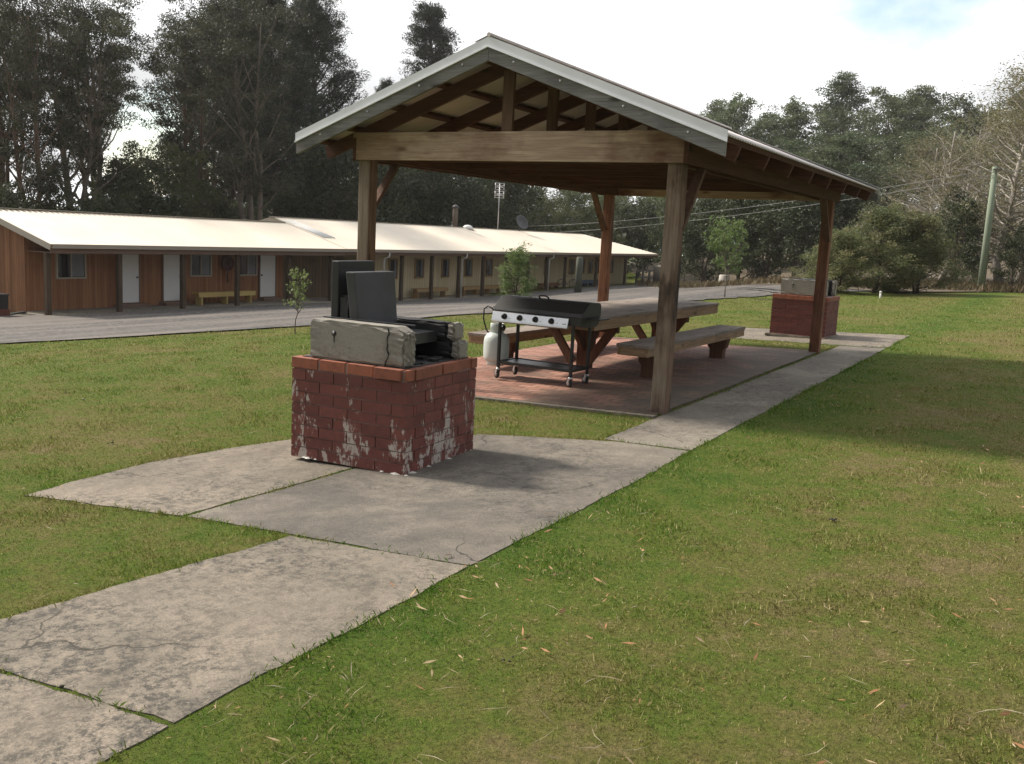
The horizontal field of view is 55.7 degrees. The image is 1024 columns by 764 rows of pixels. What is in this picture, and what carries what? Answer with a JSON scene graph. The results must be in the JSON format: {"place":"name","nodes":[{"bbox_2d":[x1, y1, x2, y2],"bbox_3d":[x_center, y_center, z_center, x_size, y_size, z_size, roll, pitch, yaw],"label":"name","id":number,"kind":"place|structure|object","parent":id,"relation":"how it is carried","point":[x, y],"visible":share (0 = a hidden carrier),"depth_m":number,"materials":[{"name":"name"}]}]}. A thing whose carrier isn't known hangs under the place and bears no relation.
{"place":"outdoors","nodes":[
{"label":"outdoors","id":0,"kind":"place"},
{"bbox_2d":[0,673,167,763],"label":"path","id":1,"kind":"structure","parent":0,"point":[35,728],"depth_m":3.17,"materials":[{"name":"concrete"}]},
{"bbox_2d":[25,439,354,515],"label":"path","id":2,"kind":"structure","parent":0,"point":[190,484],"depth_m":6.42,"materials":[{"name":"concrete"}]},
{"bbox_2d":[0,536,467,723],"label":"path","id":3,"kind":"structure","parent":0,"point":[173,646],"depth_m":4.05,"materials":[{"name":"concrete"}]},
{"bbox_2d":[0,284,870,342],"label":"road","id":4,"kind":"structure","parent":0,"point":[19,328],"depth_m":27.41,"materials":[{"name":"asphalt"}]},
{"bbox_2d":[0,293,9,315],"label":"bin","id":5,"kind":"object","parent":4,"relation":"on","point":[4,310],"visible":0.91,"depth_m":26.87,"materials":[{"name":"red"}]},
{"bbox_2d":[189,434,686,565],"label":"path","id":6,"kind":"structure","parent":0,"point":[487,495],"depth_m":6.06,"materials":[{"name":"grey concrete"}]},
{"bbox_2d":[291,260,476,475],"bbox_3d":[-0.908,-0.163,7.176,1.045,1.425,1.025,7,10,26],"label":"brick barbecue","id":7,"kind":"object","parent":6,"relation":"on","point":[379,384],"visible":1,"depth_m":6.87,"materials":[{"name":"brick"}]},
{"bbox_2d":[0,258,1023,763],"bbox_3d":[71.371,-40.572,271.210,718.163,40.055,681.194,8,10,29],"label":"ground","id":8,"kind":"structure","parent":0,"point":[412,708],"depth_m":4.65,"materials":[{"name":"plant"}]},
{"bbox_2d":[0,182,42,210],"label":"shrub","id":9,"kind":"object","parent":8,"relation":"on","point":[16,200],"visible":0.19,"depth_m":38.58,"materials":[{"name":"green plant"}]},
{"bbox_2d":[0,0,90,210],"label":"gum tree","id":10,"kind":"object","parent":8,"relation":"on","point":[42,184],"visible":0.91,"depth_m":39.87,"materials":[{"name":"green plant"}]},
{"bbox_2d":[0,0,96,194],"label":"gum tree","id":11,"kind":"object","parent":8,"relation":"on","point":[2,164],"visible":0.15,"depth_m":43.64,"materials":[{"name":"green plant"}]},
{"bbox_2d":[0,0,171,209],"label":"gum tree","id":12,"kind":"object","parent":8,"relation":"on","point":[85,22],"visible":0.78,"depth_m":42.90,"materials":[{"name":"green plant"}]},
{"bbox_2d":[35,0,145,202],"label":"gum tree","id":13,"kind":"object","parent":8,"relation":"on","point":[104,7],"visible":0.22,"depth_m":49.39,"materials":[{"name":"green plant"}]},
{"bbox_2d":[62,187,141,214],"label":"shrub","id":14,"kind":"object","parent":8,"relation":"on","point":[115,207],"visible":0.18,"depth_m":41.75,"materials":[{"name":"green plant"}]},
{"bbox_2d":[77,150,192,216],"bbox_3d":[-17.912,-7.483,46.050,5.644,6.916,5.968,3,9,-1],"label":"shrub","id":15,"kind":"object","parent":8,"relation":"on","point":[134,186],"visible":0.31,"depth_m":45.11,"materials":[{"name":"green plant"}]},
{"bbox_2d":[108,139,227,217],"bbox_3d":[-17.238,-8.201,48.692,5.709,7.582,6.348,-1,9,-22],"label":"wattle tree","id":16,"kind":"object","parent":8,"relation":"on","point":[204,189],"visible":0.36,"depth_m":47.49,"materials":[{"name":"green plant"}]},
{"bbox_2d":[0,207,348,314],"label":"timber cabin","id":17,"kind":"object","parent":8,"relation":"on","point":[55,262],"visible":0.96,"depth_m":31.59,"materials":[{"name":"wood"}]},
{"bbox_2d":[55,253,86,278],"bbox_3d":[-13.401,-3.588,29.442,0.070,0.900,1.030,8,10,29],"label":"window","id":18,"kind":"structure","parent":17,"relation":"in","point":[67,266],"depth_m":29.45,"materials":[{"name":"glass"}]},
{"bbox_2d":[122,254,140,302],"bbox_3d":[-12.386,-3.423,31.275,0.092,1.720,0.900,8,10,29],"label":"door","id":19,"kind":"structure","parent":17,"relation":"in","point":[130,262],"depth_m":31.38,"materials":[{"name":"wood"}]},
{"bbox_2d":[161,255,179,300],"bbox_3d":[-11.504,-3.614,32.804,0.092,1.720,0.850,8,10,29],"label":"door","id":20,"kind":"structure","parent":17,"relation":"in","point":[170,264],"depth_m":32.74,"materials":[{"name":"wood"}]},
{"bbox_2d":[189,255,211,276],"bbox_3d":[-10.868,-4.126,33.836,0.070,0.880,0.970,8,10,29],"label":"window","id":21,"kind":"structure","parent":17,"relation":"in","point":[199,265],"depth_m":33.82,"materials":[{"name":"glass"}]},
{"bbox_2d":[191,290,255,304],"bbox_3d":[-10.156,-2.984,34.224,0.360,0.430,2.700,8,10,29],"label":"verandah bench","id":22,"kind":"object","parent":17,"relation":"on","point":[247,294],"visible":1,"depth_m":34.05,"materials":[{"name":"yellow paint"}]},
{"bbox_2d":[240,255,257,275],"bbox_3d":[-9.756,-4.367,35.765,0.070,0.880,0.950,8,10,29],"label":"window","id":23,"kind":"structure","parent":17,"relation":"in","point":[248,263],"depth_m":35.84,"materials":[{"name":"glass"}]},
{"bbox_2d":[258,255,276,296],"bbox_3d":[-9.256,-4.100,36.701,0.092,1.720,0.900,8,10,29],"label":"door","id":24,"kind":"structure","parent":17,"relation":"in","point":[267,264],"depth_m":36.69,"materials":[{"name":"wood"}]},
{"bbox_2d":[125,0,260,218],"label":"gum tree","id":25,"kind":"object","parent":8,"relation":"on","point":[186,58],"visible":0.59,"depth_m":49.70,"materials":[{"name":"green plant"}]},
{"bbox_2d":[134,0,268,217],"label":"gum tree","id":26,"kind":"object","parent":8,"relation":"on","point":[177,112],"visible":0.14,"depth_m":59.88,"materials":[{"name":"green plant"}]},
{"bbox_2d":[202,197,237,219],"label":"shrub","id":27,"kind":"object","parent":8,"relation":"on","point":[225,213],"visible":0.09,"depth_m":49.05,"materials":[{"name":"green plant"}]},
{"bbox_2d":[148,0,331,218],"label":"pine tree","id":28,"kind":"object","parent":8,"relation":"on","point":[230,192],"visible":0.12,"depth_m":55.65,"materials":[{"name":"green plant"}]},
{"bbox_2d":[171,0,316,220],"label":"gum tree","id":29,"kind":"object","parent":8,"relation":"on","point":[238,111],"visible":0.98,"depth_m":47.38,"materials":[{"name":"green plant"}]},
{"bbox_2d":[219,194,274,219],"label":"shrub","id":30,"kind":"object","parent":8,"relation":"on","point":[264,212],"visible":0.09,"depth_m":52.98,"materials":[{"name":"green plant"}]},
{"bbox_2d":[189,0,348,211],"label":"pine tree","id":31,"kind":"object","parent":8,"relation":"on","point":[303,80],"visible":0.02,"depth_m":66.66,"materials":[{"name":"green plant"}]},
{"bbox_2d":[216,0,336,214],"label":"pine tree","id":32,"kind":"object","parent":8,"relation":"on","point":[310,110],"visible":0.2,"depth_m":62.22,"materials":[{"name":"green plant"}]},
{"bbox_2d":[262,176,319,217],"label":"shrub","id":33,"kind":"object","parent":8,"relation":"on","point":[298,208],"visible":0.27,"depth_m":55.24,"materials":[{"name":"green plant"}]},
{"bbox_2d":[282,268,311,333],"bbox_3d":[-3.800,-1.279,17.180,0.534,1.556,0.525,3,9,-1],"label":"sapling","id":34,"kind":"object","parent":8,"relation":"on","point":[299,293],"visible":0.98,"depth_m":17.14,"materials":[{"name":"green plant"}]},
{"bbox_2d":[264,0,371,216],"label":"pine tree","id":35,"kind":"object","parent":8,"relation":"on","point":[321,37],"visible":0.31,"depth_m":68.72,"materials":[{"name":"green plant"}]},
{"bbox_2d":[269,116,391,220],"bbox_3d":[-10.586,-10.277,56.080,6.916,10.432,6.664,2,9,-4],"label":"shrub","id":36,"kind":"object","parent":8,"relation":"on","point":[320,159],"visible":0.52,"depth_m":54.53,"materials":[{"name":"green plant"}]},
{"bbox_2d":[21,193,658,263],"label":"forest","id":37,"kind":"object","parent":8,"relation":"on","point":[579,231],"visible":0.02,"depth_m":73.25,"materials":[{"name":"green plant"}]},
{"bbox_2d":[285,138,422,223],"bbox_3d":[-9.793,-11.039,60.176,8.779,10.758,9.284,3,9,0],"label":"shrub","id":38,"kind":"object","parent":8,"relation":"on","point":[399,178],"visible":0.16,"depth_m":59.58,"materials":[{"name":"green plant"}]},
{"bbox_2d":[350,164,458,225],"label":"shrub","id":39,"kind":"object","parent":8,"relation":"on","point":[423,194],"visible":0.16,"depth_m":65.40,"materials":[{"name":"green plant"}]},
{"bbox_2d":[347,0,463,225],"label":"pine tree","id":40,"kind":"object","parent":8,"relation":"on","point":[429,34],"visible":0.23,"depth_m":86.06,"materials":[{"name":"green plant"}]},
{"bbox_2d":[397,168,495,227],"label":"shrub","id":41,"kind":"object","parent":8,"relation":"on","point":[452,185],"visible":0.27,"depth_m":67.52,"materials":[{"name":"green plant"}]},
{"bbox_2d":[260,216,659,300],"bbox_3d":[-1.666,-6.761,54.517,8.127,3.775,33.400,8,10,29],"label":"timber cabin","id":42,"kind":"object","parent":8,"relation":"on","point":[454,259],"visible":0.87,"depth_m":47.82,"materials":[{"name":"white paint"}]},
{"bbox_2d":[414,258,424,277],"bbox_3d":[-4.291,-5.268,44.896,0.070,0.910,0.740,8,10,29],"label":"window","id":43,"kind":"structure","parent":42,"relation":"in","point":[419,263],"depth_m":44.91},
{"bbox_2d":[411,287,448,297],"bbox_3d":[-3.832,-4.176,45.232,0.360,0.430,2.600,8,10,29],"label":"verandah bench","id":44,"kind":"object","parent":42,"relation":"on","point":[442,290],"visible":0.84,"depth_m":45.14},
{"bbox_2d":[462,285,501,295],"bbox_3d":[-1.547,-4.671,49.194,0.360,0.430,3.900,8,10,29],"label":"verandah bench","id":45,"kind":"object","parent":42,"relation":"on","point":[475,289],"visible":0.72,"depth_m":48.75,"materials":[{"name":"wood"}]},
{"bbox_2d":[434,175,511,228],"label":"shrub","id":46,"kind":"object","parent":8,"relation":"on","point":[482,183],"visible":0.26,"depth_m":69.58,"materials":[{"name":"green plant"}]},
{"bbox_2d":[451,177,552,230],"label":"shrub","id":47,"kind":"object","parent":8,"relation":"on","point":[514,199],"visible":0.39,"depth_m":71.91,"materials":[{"name":"green plant"}]},
{"bbox_2d":[3,354,1023,763],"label":"straw","id":48,"kind":"object","parent":8,"relation":"on","point":[555,608],"visible":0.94,"depth_m":3.56,"materials":[{"name":"plant"}]},
{"bbox_2d":[495,240,539,296],"bbox_3d":[0.141,-2.647,25.188,1.220,2.070,1.292,3,9,-1],"label":"sapling","id":49,"kind":"object","parent":8,"relation":"on","point":[517,264],"visible":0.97,"depth_m":25.02,"materials":[{"name":"green plant"}]},
{"bbox_2d":[30,345,1023,763],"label":"leaf litter","id":50,"kind":"object","parent":8,"relation":"on","point":[1006,713],"visible":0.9,"depth_m":3.92,"materials":[{"name":"plant"}]},
{"bbox_2d":[513,188,576,231],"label":"wattle tree","id":51,"kind":"object","parent":8,"relation":"on","point":[551,205],"visible":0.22,"depth_m":77.11,"materials":[{"name":"green plant"}]},
{"bbox_2d":[474,396,656,418],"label":"kerb","id":52,"kind":"structure","parent":8,"relation":"on","point":[586,409],"depth_m":9.45,"materials":[{"name":"concrete"}]},
{"bbox_2d":[547,190,602,237],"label":"wattle tree","id":53,"kind":"object","parent":8,"relation":"on","point":[574,202],"visible":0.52,"depth_m":79.72,"materials":[{"name":"green plant"}]},
{"bbox_2d":[574,257,582,291],"bbox_3d":[3.558,-5.603,51.590,0.380,2.100,0.370,8,10,29],"label":"door","id":54,"kind":"structure","parent":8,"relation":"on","point":[578,274],"depth_m":51.44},
{"bbox_2d":[577,196,631,242],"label":"wattle tree","id":55,"kind":"object","parent":8,"relation":"on","point":[617,202],"visible":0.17,"depth_m":81.81,"materials":[{"name":"green plant"}]},
{"bbox_2d":[614,199,663,276],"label":"shrub","id":56,"kind":"object","parent":8,"relation":"on","point":[646,212],"visible":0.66,"depth_m":71.98,"materials":[{"name":"green plant"}]},
{"bbox_2d":[645,197,703,274],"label":"shrub","id":57,"kind":"object","parent":8,"relation":"on","point":[658,234],"visible":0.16,"depth_m":68.21,"materials":[{"name":"green plant"}]},
{"bbox_2d":[680,198,741,282],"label":"shrub","id":58,"kind":"object","parent":8,"relation":"on","point":[696,242],"visible":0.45,"depth_m":61.59,"materials":[{"name":"green plant"}]},
{"bbox_2d":[703,215,749,296],"bbox_3d":[6.653,-3.783,30.310,1.389,2.819,1.630,-1,9,-21],"label":"sapling","id":59,"kind":"object","parent":8,"relation":"on","point":[728,240],"visible":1,"depth_m":30.10,"materials":[{"name":"green plant"}]},
{"bbox_2d":[691,199,791,279],"bbox_3d":[14.240,-9.239,59.621,6.300,7.300,5.957,2,9,-3],"label":"shrub","id":60,"kind":"object","parent":8,"relation":"on","point":[732,204],"visible":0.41,"depth_m":59.37,"materials":[{"name":"green plant"}]},
{"bbox_2d":[746,112,806,146],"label":"gum tree","id":61,"kind":"object","parent":8,"relation":"on","point":[773,125],"visible":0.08,"depth_m":104.31,"materials":[{"name":"green plant"}]},
{"bbox_2d":[748,200,844,277],"bbox_3d":[16.311,-8.831,54.942,5.968,6.916,5.644,5,9,14],"label":"shrub","id":62,"kind":"object","parent":8,"relation":"on","point":[774,230],"visible":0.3,"depth_m":55.23,"materials":[{"name":"green plant"}]},
{"bbox_2d":[771,162,878,275],"bbox_3d":[16.357,-8.253,50.785,5.637,6.532,5.330,6,9,21],"label":"shrub","id":63,"kind":"object","parent":8,"relation":"on","point":[792,220],"visible":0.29,"depth_m":50.35,"materials":[{"name":"green plant"}]},
{"bbox_2d":[806,99,854,158],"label":"gum tree","id":64,"kind":"object","parent":8,"relation":"on","point":[819,107],"visible":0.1,"depth_m":107.97,"materials":[{"name":"green plant"}]},
{"bbox_2d":[788,226,893,293],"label":"bush","id":65,"kind":"object","parent":8,"relation":"on","point":[848,246],"visible":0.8,"depth_m":33.87,"materials":[{"name":"green plant"}]},
{"bbox_2d":[815,130,898,226],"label":"gum tree","id":66,"kind":"object","parent":8,"relation":"on","point":[858,143],"visible":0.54,"depth_m":72.22,"materials":[{"name":"green plant"}]},
{"bbox_2d":[831,201,946,292],"bbox_3d":[13.466,-4.762,35.016,4.308,3.595,4.311,7,10,26],"label":"bush","id":67,"kind":"object","parent":8,"relation":"on","point":[887,221],"visible":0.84,"depth_m":34.55,"materials":[{"name":"green plant"}]},
{"bbox_2d":[876,88,940,204],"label":"gum tree","id":68,"kind":"object","parent":8,"relation":"on","point":[923,115],"visible":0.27,"depth_m":99.34,"materials":[{"name":"green plant"}]},
{"bbox_2d":[871,126,970,216],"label":"gum tree","id":69,"kind":"object","parent":8,"relation":"on","point":[916,137],"visible":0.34,"depth_m":69.31,"materials":[{"name":"green plant"}]},
{"bbox_2d":[866,207,983,293],"bbox_3d":[14.963,-4.678,35.404,3.862,3.324,3.859,1,9,-10],"label":"bush","id":70,"kind":"object","parent":8,"relation":"on","point":[932,239],"visible":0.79,"depth_m":34.78,"materials":[{"name":"green plant"}]},
{"bbox_2d":[898,84,958,197],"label":"gum tree","id":71,"kind":"object","parent":8,"relation":"on","point":[925,92],"visible":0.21,"depth_m":102.63,"materials":[{"name":"green plant"}]},
{"bbox_2d":[913,91,1002,221],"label":"gum tree","id":72,"kind":"object","parent":8,"relation":"on","point":[950,100],"visible":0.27,"depth_m":93.29,"materials":[{"name":"green plant"}]},
{"bbox_2d":[937,185,995,281],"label":"shrub","id":73,"kind":"object","parent":8,"relation":"on","point":[973,259],"visible":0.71,"depth_m":40.86,"materials":[{"name":"green plant"}]},
{"bbox_2d":[981,89,1023,201],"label":"gum tree","id":74,"kind":"object","parent":8,"relation":"on","point":[1006,118],"visible":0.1,"depth_m":96.42,"materials":[{"name":"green plant"}]},
{"bbox_2d":[990,225,1023,290],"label":"shrub","id":75,"kind":"object","parent":8,"relation":"on","point":[1013,264],"visible":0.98,"depth_m":37.78,"materials":[{"name":"green plant"}]},
{"bbox_2d":[0,0,1023,255],"label":"sky","id":76,"kind":"structure","parent":0,"point":[685,54],"materials":[{"name":"white"}]},
{"bbox_2d":[475,337,816,415],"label":"brick paving","id":77,"kind":"structure","parent":0,"point":[617,382],"depth_m":11.63,"materials":[{"name":"brick"}]},
{"bbox_2d":[467,325,599,364],"bbox_3d":[0.544,-0.580,13.780,0.400,0.464,3.800,8,10,29],"label":"picnic bench","id":78,"kind":"object","parent":77,"relation":"on","point":[527,332],"visible":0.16,"depth_m":12.70,"materials":[{"name":"wood"}]},
{"bbox_2d":[483,295,609,387],"bbox_3d":[0.330,-0.500,11.077,1.548,1.001,0.548,8,10,31],"label":"gas grill","id":79,"kind":"object","parent":77,"relation":"on","point":[547,312],"visible":0.98,"depth_m":10.90,"materials":[{"name":"black metal"}]},
{"bbox_2d":[483,322,509,365],"bbox_3d":[-0.183,-0.450,11.452,0.306,0.495,0.306,8,10,29],"label":"gas bottle","id":80,"kind":"object","parent":79,"relation":"hanging from","point":[490,348],"visible":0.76,"depth_m":11.35,"materials":[{"name":"white metal"}]},
{"bbox_2d":[294,32,879,414],"bbox_3d":[1.572,-1.859,12.748,4.814,3.790,7.622,8,10,29],"label":"picnic shelter","id":81,"kind":"object","parent":77,"relation":"on","point":[491,106],"visible":0.99,"depth_m":10.24,"materials":[{"name":"wood"}]},
{"bbox_2d":[549,297,718,368],"bbox_3d":[1.588,-0.681,13.518,1.156,0.770,4.608,8,10,29],"label":"picnic table","id":82,"kind":"object","parent":77,"relation":"on","point":[635,313],"visible":0.52,"depth_m":12.42,"materials":[{"name":"wood"}]},
{"bbox_2d":[616,325,745,377],"bbox_3d":[2.307,-0.401,12.727,0.400,0.464,3.800,8,10,29],"label":"picnic bench","id":83,"kind":"object","parent":77,"relation":"on","point":[716,339],"visible":0.91,"depth_m":12.34,"materials":[{"name":"wood"}]},
{"bbox_2d":[604,346,883,450],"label":"path","id":84,"kind":"structure","parent":0,"point":[689,426],"depth_m":9.83,"materials":[{"name":"concrete"}]},
{"bbox_2d":[737,328,909,347],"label":"path","id":85,"kind":"structure","parent":0,"point":[864,339],"depth_m":17.17,"materials":[{"name":"concrete"}]},
{"bbox_2d":[765,278,839,338],"bbox_3d":[5.337,-1.354,17.679,1.086,1.054,1.081,8,10,29],"label":"brick barbecue","id":86,"kind":"object","parent":85,"relation":"on","point":[792,308],"visible":0.84,"depth_m":17.32,"materials":[{"name":"brick"}]},
{"bbox_2d":[627,200,1023,291],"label":"forest floor","id":87,"kind":"structure","parent":0,"point":[787,273],"depth_m":70.42,"materials":[{"name":"plant"}]},
{"bbox_2d":[700,98,740,199],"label":"gum tree","id":88,"kind":"object","parent":87,"relation":"on","point":[713,108],"visible":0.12,"depth_m":112.39,"materials":[{"name":"green plant"}]},
{"bbox_2d":[441,113,1023,263],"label":"forest","id":89,"kind":"object","parent":87,"relation":"on","point":[897,156],"depth_m":88.91,"materials":[{"name":"green plant"}]},
{"bbox_2d":[699,92,769,144],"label":"gum tree","id":90,"kind":"object","parent":87,"relation":"on","point":[733,122],"visible":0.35,"depth_m":98.87,"materials":[{"name":"green plant"}]},
{"bbox_2d":[726,199,797,278],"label":"shrub","id":91,"kind":"object","parent":87,"relation":"on","point":[748,240],"visible":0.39,"depth_m":57.37,"materials":[{"name":"green plant"}]},
{"bbox_2d":[739,120,784,209],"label":"gum tree","id":92,"kind":"object","parent":87,"relation":"on","point":[760,127],"visible":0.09,"depth_m":101.73,"materials":[{"name":"green plant"}]},
{"bbox_2d":[510,167,1023,291],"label":"power pole","id":93,"kind":"object","parent":87,"relation":"on","point":[986,241],"visible":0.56,"depth_m":37.93,"materials":[{"name":"grey wood"}]},
{"bbox_2d":[735,136,827,259],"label":"gum tree","id":94,"kind":"object","parent":87,"relation":"on","point":[790,147],"visible":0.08,"depth_m":76.43,"materials":[{"name":"green plant"}]},
{"bbox_2d":[759,95,834,155],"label":"gum tree","id":95,"kind":"object","parent":87,"relation":"on","point":[795,121],"visible":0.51,"depth_m":98.09,"materials":[{"name":"green plant"}]},
{"bbox_2d":[783,133,869,259],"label":"gum tree","id":96,"kind":"object","parent":87,"relation":"on","point":[817,154],"visible":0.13,"depth_m":73.72,"materials":[{"name":"green plant"}]},
{"bbox_2d":[636,275,1023,293],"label":"dry grass","id":97,"kind":"structure","parent":87,"relation":"on","point":[999,285],"depth_m":43.53,"materials":[{"name":"plant"}]},
{"bbox_2d":[806,70,880,161],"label":"gum tree","id":98,"kind":"object","parent":87,"relation":"on","point":[847,95],"visible":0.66,"depth_m":102.08,"materials":[{"name":"green plant"}]},
{"bbox_2d":[826,86,921,234],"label":"gum tree","id":99,"kind":"object","parent":87,"relation":"on","point":[891,105],"visible":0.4,"depth_m":96.09,"materials":[{"name":"green plant"}]},
{"bbox_2d":[843,136,922,249],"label":"gum tree","id":100,"kind":"object","parent":87,"relation":"on","point":[882,158],"visible":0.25,"depth_m":76.23,"materials":[{"name":"green plant"}]},
{"bbox_2d":[843,131,1021,276],"bbox_3d":[22.979,-9.439,52.019,8.848,8.308,9.708,10,12,40],"label":"bare limbed tree","id":101,"kind":"object","parent":87,"relation":"on","point":[929,164],"visible":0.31,"depth_m":52.54,"materials":[{"name":"brown plant"}]},
{"bbox_2d":[872,113,1020,277],"bbox_3d":[22.161,-8.773,47.218,9.476,8.368,6.627,1,9,-14],"label":"bare limbed tree","id":102,"kind":"object","parent":87,"relation":"on","point":[951,156],"visible":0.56,"depth_m":46.40,"materials":[{"name":"brown plant"}]},
{"bbox_2d":[881,62,1023,281],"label":"bare limbed tree","id":103,"kind":"object","parent":87,"relation":"on","point":[1014,192],"visible":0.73,"depth_m":42.09,"materials":[{"name":"brown plant"}]},
{"bbox_2d":[894,175,1023,279],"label":"bare limbed tree","id":104,"kind":"object","parent":87,"relation":"on","point":[961,230],"visible":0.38,"depth_m":41.80,"materials":[{"name":"brown plant"}]},
{"bbox_2d":[917,91,1023,278],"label":"bare limbed tree","id":105,"kind":"object","parent":87,"relation":"on","point":[983,142],"visible":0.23,"depth_m":52.60,"materials":[{"name":"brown plant"}]},
{"bbox_2d":[931,68,1023,281],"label":"bare limbed tree","id":106,"kind":"object","parent":87,"relation":"on","point":[1019,277],"visible":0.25,"depth_m":48.70,"materials":[{"name":"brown plant"}]},
{"bbox_2d":[951,51,1023,257],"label":"bare limbed tree","id":107,"kind":"object","parent":87,"relation":"on","point":[1004,141],"visible":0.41,"depth_m":43.54,"materials":[{"name":"brown plant"}]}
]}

